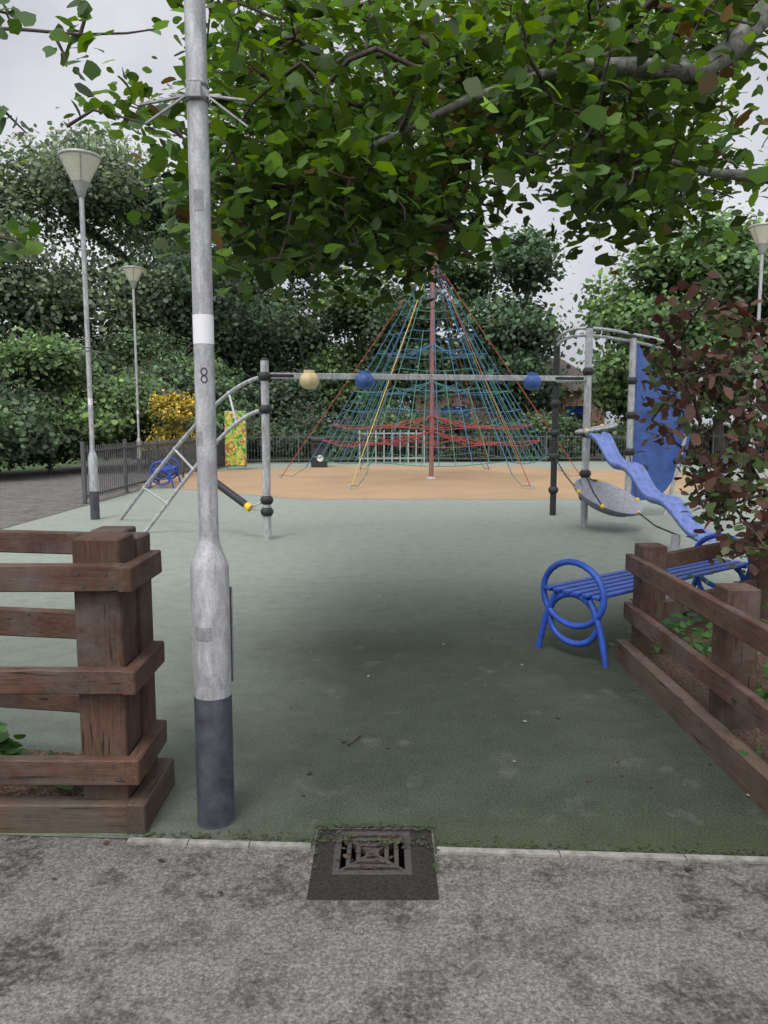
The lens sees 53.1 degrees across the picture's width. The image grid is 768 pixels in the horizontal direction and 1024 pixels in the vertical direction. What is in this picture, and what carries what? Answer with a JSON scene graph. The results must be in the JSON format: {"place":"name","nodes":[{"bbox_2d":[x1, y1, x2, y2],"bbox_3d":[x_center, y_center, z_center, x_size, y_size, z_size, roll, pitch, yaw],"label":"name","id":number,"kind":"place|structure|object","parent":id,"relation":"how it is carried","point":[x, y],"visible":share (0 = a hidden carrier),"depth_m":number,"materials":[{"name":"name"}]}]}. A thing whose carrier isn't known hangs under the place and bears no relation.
{"place":"outdoors","nodes":[
{"label":"outdoors","id":0,"kind":"place"},
{"bbox_2d":[0,0,154,279],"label":"twigs","id":1,"kind":"object","parent":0,"point":[12,252],"depth_m":2.77,"materials":[{"name":"green plant"}]},
{"bbox_2d":[0,424,763,529],"bbox_3d":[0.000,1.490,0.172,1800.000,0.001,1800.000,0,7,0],"label":"ground","id":2,"kind":"structure","parent":0,"point":[17,469],"depth_m":30.98,"materials":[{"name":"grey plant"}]},
{"bbox_2d":[0,385,53,471],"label":"path shrub","id":3,"kind":"object","parent":2,"relation":"on","point":[4,411],"visible":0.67,"depth_m":19.64,"materials":[{"name":"green plant"}]},
{"bbox_2d":[0,372,87,468],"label":"path shrub","id":4,"kind":"object","parent":2,"relation":"on","point":[43,431],"depth_m":20.75,"materials":[{"name":"green plant"}]},
{"bbox_2d":[35,348,131,456],"bbox_3d":[-12.755,-4.876,34.088,5.412,4.934,7.173,0,7,0],"label":"tall shrub","id":5,"kind":"object","parent":2,"relation":"on","point":[105,368],"depth_m":33.32,"materials":[{"name":"green plant"}]},
{"bbox_2d":[246,417,288,458],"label":"hedge shrub","id":6,"kind":"object","parent":2,"relation":"on","point":[250,443],"depth_m":30.36,"materials":[{"name":"green plant"}]},
{"bbox_2d":[225,371,309,456],"bbox_3d":[-5.902,-4.330,34.069,5.578,3.850,6.531,0,7,0],"label":"tall shrub","id":7,"kind":"object","parent":2,"relation":"on","point":[255,393],"depth_m":33.24,"materials":[{"name":"green plant"}]},
{"bbox_2d":[230,243,346,419],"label":"tree","id":8,"kind":"object","parent":2,"relation":"on","point":[305,336],"depth_m":40.01,"materials":[{"name":"green plant"}]},
{"bbox_2d":[257,368,343,456],"bbox_3d":[-4.136,-4.446,34.578,4.729,3.942,5.048,0,7,0],"label":"tall shrub","id":9,"kind":"object","parent":2,"relation":"on","point":[306,395],"depth_m":33.61,"materials":[{"name":"green plant"}]},
{"bbox_2d":[258,404,362,457],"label":"hedge shrub","id":10,"kind":"object","parent":2,"relation":"on","point":[301,427],"depth_m":29.97,"materials":[{"name":"green plant"}]},
{"bbox_2d":[344,323,345,421],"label":"lamp column","id":11,"kind":"structure","parent":2,"relation":"on","point":[345,346],"depth_m":39.22,"materials":[{"name":"metal"}]},
{"bbox_2d":[296,264,400,424],"bbox_3d":[-1.419,-7.890,39.473,6.138,9.783,7.575,0,7,0],"label":"tree","id":12,"kind":"object","parent":2,"relation":"on","point":[347,313],"depth_m":38.34,"materials":[{"name":"green plant"}]},
{"bbox_2d":[327,401,397,460],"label":"hedge shrub","id":13,"kind":"object","parent":2,"relation":"on","point":[338,446],"depth_m":30.06,"materials":[{"name":"green plant"}]},
{"bbox_2d":[319,332,409,426],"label":"tree","id":14,"kind":"object","parent":2,"relation":"on","point":[393,401],"depth_m":49.23,"materials":[{"name":"green plant"}]},
{"bbox_2d":[0,461,767,856],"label":"playground surface","id":15,"kind":"object","parent":2,"relation":"on","point":[318,627],"visible":0.71,"depth_m":4.47,"materials":[{"name":"rubber"}]},
{"bbox_2d":[57,148,100,519],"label":"lamp column","id":16,"kind":"structure","parent":15,"relation":"on","point":[80,166],"depth_m":11.52,"materials":[{"name":"metal"}]},
{"bbox_2d":[0,526,174,833],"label":"timber planter","id":17,"kind":"object","parent":15,"relation":"on","point":[117,773],"visible":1,"depth_m":2.81,"materials":[{"name":"brown wood"}]},
{"bbox_2d":[0,722,72,788],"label":"bed plants","id":18,"kind":"object","parent":17,"relation":"in","point":[8,746],"visible":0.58,"depth_m":3.06,"materials":[{"name":"green plant"}]},
{"bbox_2d":[139,0,248,829],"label":"lamp column","id":19,"kind":"structure","parent":15,"relation":"on","point":[212,630],"depth_m":2.74,"materials":[{"name":"metal"}]},
{"bbox_2d":[224,411,246,469],"bbox_3d":[-4.750,-2.284,24.613,0.700,1.880,0.075,0,7,0],"label":"panel","id":20,"kind":"object","parent":15,"relation":"on","point":[236,446],"visible":1,"depth_m":24.58,"materials":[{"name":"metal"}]},
{"bbox_2d":[358,430,424,463],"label":"railing gate","id":21,"kind":"structure","parent":15,"relation":"on","point":[399,458],"depth_m":28.49,"materials":[{"name":"metal"}]},
{"bbox_2d":[118,326,715,550],"bbox_3d":[0.429,-1.148,10.217,9.100,2.973,4.546,0,7,0],"label":"climbing frame","id":22,"kind":"object","parent":15,"relation":"on","point":[649,475],"visible":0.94,"depth_m":10.80,"materials":[{"name":"metal"}]},
{"bbox_2d":[138,466,704,498],"bbox_3d":[1.400,-0.935,21.032,14.782,0.001,11.826,0,7,0],"label":"playground safety surface","id":23,"kind":"object","parent":15,"relation":"on","point":[413,482],"visible":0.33,"depth_m":19.37,"materials":[{"name":"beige rubber"}]},
{"bbox_2d":[149,458,180,488],"bbox_3d":[-5.256,-0.953,18.501,0.570,0.648,1.863,-1,7,-10],"label":"bench","id":24,"kind":"object","parent":23,"relation":"on","point":[165,469],"visible":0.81,"depth_m":17.65,"materials":[{"name":"blue paint"}]},
{"bbox_2d":[310,438,327,466],"bbox_3d":[-2.200,-2.018,26.141,0.560,1.000,0.560,0,7,0],"label":"litter bin","id":25,"kind":"object","parent":23,"relation":"on","point":[315,461],"visible":0.82,"depth_m":25.89,"materials":[{"name":"black"}]},
{"bbox_2d":[278,252,579,489],"bbox_3d":[1.280,-3.897,20.488,8.280,6.046,7.181,0,7,0],"label":"climbing net","id":26,"kind":"object","parent":23,"relation":"on","point":[432,346],"visible":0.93,"depth_m":20.32,"materials":[{"name":"fabric"}]},
{"bbox_2d":[247,432,765,463],"bbox_3d":[9.192,-2.508,29.684,29.703,1.160,0.918,-1,7,-4],"label":"fence","id":27,"kind":"object","parent":15,"relation":"on","point":[545,436],"visible":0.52,"depth_m":29.34,"materials":[{"name":"metal"}]},
{"bbox_2d":[536,533,748,667],"bbox_3d":[1.925,0.554,5.476,1.913,0.648,0.571,-5,8,-38],"label":"bench","id":28,"kind":"object","parent":15,"relation":"on","point":[596,586],"visible":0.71,"depth_m":5.02,"materials":[{"name":"blue paint"}]},
{"bbox_2d":[616,521,767,815],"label":"timber planter","id":29,"kind":"object","parent":15,"relation":"on","point":[688,688],"visible":0.98,"depth_m":3.69,"materials":[{"name":"brown stained sawn wood"}]},
{"bbox_2d":[609,550,767,755],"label":"bed plants","id":30,"kind":"object","parent":29,"relation":"in","point":[700,633],"visible":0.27,"depth_m":4.49,"materials":[{"name":"green plant"}]},
{"bbox_2d":[628,263,767,574],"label":"copper shrub","id":31,"kind":"object","parent":29,"relation":"in","point":[725,349],"depth_m":4.81,"materials":[{"name":"brown plant"}]},
{"bbox_2d":[747,222,767,482],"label":"lamp column","id":32,"kind":"structure","parent":15,"relation":"on","point":[759,232],"depth_m":16.43,"materials":[{"name":"metal"}]},
{"bbox_2d":[18,0,767,325],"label":"tree","id":33,"kind":"object","parent":2,"relation":"on","point":[321,191],"depth_m":3.80,"materials":[{"name":"green plant"}]},
{"bbox_2d":[356,396,448,457],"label":"hedge shrub","id":34,"kind":"object","parent":2,"relation":"on","point":[389,419],"depth_m":30.31,"materials":[{"name":"green plant"}]},
{"bbox_2d":[349,232,482,414],"bbox_3d":[1.716,-8.309,37.025,6.814,11.253,7.483,0,7,0],"label":"tree","id":35,"kind":"object","parent":2,"relation":"on","point":[423,323],"depth_m":35.89,"materials":[{"name":"green plant"}]},
{"bbox_2d":[414,400,520,459],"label":"hedge shrub","id":36,"kind":"object","parent":2,"relation":"on","point":[456,432],"depth_m":30.14,"materials":[{"name":"green plant"}]},
{"bbox_2d":[429,245,520,411],"bbox_3d":[4.693,-8.059,38.184,6.451,10.306,6.796,0,7,0],"label":"tree","id":37,"kind":"object","parent":2,"relation":"on","point":[483,274],"depth_m":36.66,"materials":[{"name":"green plant"}]},
{"bbox_2d":[435,411,537,459],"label":"hedge shrub","id":38,"kind":"object","parent":2,"relation":"on","point":[506,453],"depth_m":30.36,"materials":[{"name":"green plant"}]},
{"bbox_2d":[405,358,604,454],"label":"pavilion building","id":39,"kind":"structure","parent":2,"relation":"on","point":[578,409],"depth_m":36.55,"materials":[{"name":"brick"}]},
{"bbox_2d":[451,218,580,455],"bbox_3d":[6.214,-7.871,35.251,6.380,10.726,6.090,0,7,0],"label":"tree","id":40,"kind":"object","parent":2,"relation":"on","point":[530,324],"depth_m":34.52,"materials":[{"name":"green plant"}]},
{"bbox_2d":[506,405,592,459],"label":"hedge shrub","id":41,"kind":"object","parent":2,"relation":"on","point":[537,424],"depth_m":30.47,"materials":[{"name":"green plant"}]},
{"bbox_2d":[533,416,600,457],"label":"hedge shrub","id":42,"kind":"object","parent":2,"relation":"on","point":[576,445],"depth_m":31.32,"materials":[{"name":"green plant"}]},
{"bbox_2d":[590,416,626,456],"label":"hedge shrub","id":43,"kind":"object","parent":2,"relation":"on","point":[617,431],"depth_m":30.68,"materials":[{"name":"green plant"}]},
{"bbox_2d":[556,236,724,429],"bbox_3d":[10.537,-6.716,31.210,6.713,9.404,6.291,0,7,0],"label":"tree","id":44,"kind":"object","parent":2,"relation":"on","point":[610,392],"depth_m":30.22,"materials":[{"name":"green plant"}]},
{"bbox_2d":[686,423,715,455],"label":"hedge shrub","id":45,"kind":"object","parent":2,"relation":"on","point":[693,431],"depth_m":30.90,"materials":[{"name":"plant"}]},
{"bbox_2d":[639,196,767,458],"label":"tree","id":46,"kind":"object","parent":2,"relation":"on","point":[739,266],"depth_m":28.94,"materials":[{"name":"green plant"}]},
{"bbox_2d":[691,416,764,455],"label":"hedge shrub","id":47,"kind":"object","parent":2,"relation":"on","point":[726,428],"depth_m":31.73,"materials":[{"name":"plant"}]},
{"bbox_2d":[698,288,767,456],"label":"tree","id":48,"kind":"object","parent":2,"relation":"on","point":[765,308],"depth_m":32.39,"materials":[{"name":"plant"}]},
{"bbox_2d":[723,412,766,453],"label":"hedge shrub","id":49,"kind":"object","parent":2,"relation":"on","point":[761,449],"depth_m":32.02,"materials":[{"name":"green plant"}]},
{"bbox_2d":[0,456,767,1023],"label":"asphalt footpath","id":50,"kind":"structure","parent":0,"point":[112,930],"depth_m":2.27,"materials":[{"name":"grey asphalt"}]},
{"bbox_2d":[0,167,115,345],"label":"tree","id":51,"kind":"object","parent":50,"relation":"on","point":[41,294],"depth_m":33.99,"materials":[{"name":"green plant"}]},
{"bbox_2d":[0,325,120,472],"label":"path shrub","id":52,"kind":"object","parent":50,"relation":"on","point":[29,366],"depth_m":22.39,"materials":[{"name":"green plant"}]},
{"bbox_2d":[16,363,161,466],"bbox_3d":[-9.414,-3.027,24.404,5.300,3.481,5.822,0,7,0],"label":"path shrub","id":53,"kind":"object","parent":50,"relation":"on","point":[122,419],"depth_m":23.15,"materials":[{"name":"green plant"}]},
{"bbox_2d":[0,104,193,407],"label":"tree","id":54,"kind":"object","parent":50,"relation":"on","point":[103,204],"depth_m":35.15,"materials":[{"name":"green plant"}]},
{"bbox_2d":[122,266,143,472],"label":"lamp column","id":55,"kind":"structure","parent":50,"relation":"on","point":[133,274],"depth_m":22.49,"materials":[{"name":"metal"}]},
{"bbox_2d":[100,321,192,386],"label":"tall shrub","id":56,"kind":"object","parent":50,"relation":"on","point":[144,350],"depth_m":33.08,"materials":[{"name":"green plant"}]},
{"bbox_2d":[80,433,224,503],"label":"railings","id":57,"kind":"object","parent":50,"relation":"on","point":[188,448],"visible":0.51,"depth_m":17.12,"materials":[{"name":"metal"}]},
{"bbox_2d":[84,358,223,466],"bbox_3d":[-7.526,-3.302,25.620,4.924,3.697,5.268,0,7,0],"label":"path shrub","id":58,"kind":"object","parent":50,"relation":"on","point":[153,383],"depth_m":24.87,"materials":[{"name":"green plant"}]},
{"bbox_2d":[138,389,195,470],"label":"golden shrub","id":59,"kind":"object","parent":50,"relation":"on","point":[164,404],"depth_m":23.00,"materials":[{"name":"yellow plant"}]},
{"bbox_2d":[120,345,241,440],"bbox_3d":[-7.559,-3.687,26.854,4.951,4.212,5.249,0,7,0],"label":"path shrub","id":60,"kind":"object","parent":50,"relation":"on","point":[184,376],"depth_m":26.75,"materials":[{"name":"green plant"}]},
{"bbox_2d":[103,206,275,386],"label":"tree","id":61,"kind":"object","parent":50,"relation":"on","point":[161,231],"depth_m":43.91,"materials":[{"name":"green plant"}]},
{"bbox_2d":[140,340,253,403],"bbox_3d":[-8.508,-4.858,33.510,6.152,5.015,6.845,0,7,0],"label":"tall shrub","id":62,"kind":"object","parent":50,"relation":"on","point":[222,370],"depth_m":32.55,"materials":[{"name":"green plant"}]},
{"bbox_2d":[88,152,314,390],"bbox_3d":[-9.275,-10.337,38.572,11.749,14.946,13.396,0,7,0],"label":"tree","id":63,"kind":"object","parent":50,"relation":"on","point":[235,336],"depth_m":35.94,"materials":[{"name":"green plant"}]},
{"bbox_2d":[177,368,273,459],"bbox_3d":[-6.903,-3.638,28.885,5.632,3.666,4.979,0,7,0],"label":"path shrub","id":64,"kind":"object","parent":50,"relation":"on","point":[224,407],"depth_m":28.12,"materials":[{"name":"green plant"}]},
{"bbox_2d":[332,831,411,873],"bbox_3d":[-0.040,1.275,2.709,0.274,0.168,0.274,0,7,0],"label":"gully grate","id":65,"kind":"object","parent":50,"relation":"in","point":[401,861],"visible":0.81,"depth_m":2.71,"materials":[{"name":"black metal"}]},
{"bbox_2d":[51,585,764,896],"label":"ground litter","id":66,"kind":"object","parent":50,"relation":"on","point":[380,843],"visible":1,"depth_m":2.75,"materials":[{"name":"green plant"}]},
{"bbox_2d":[126,837,767,863],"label":"kerb edging","id":67,"kind":"object","parent":50,"relation":"on","point":[482,851],"visible":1,"depth_m":2.68,"materials":[{"name":"concrete"}]},
{"bbox_2d":[0,0,767,423],"label":"sky","id":68,"kind":"structure","parent":0,"point":[32,84],"materials":[{"name":"white"}]}
]}

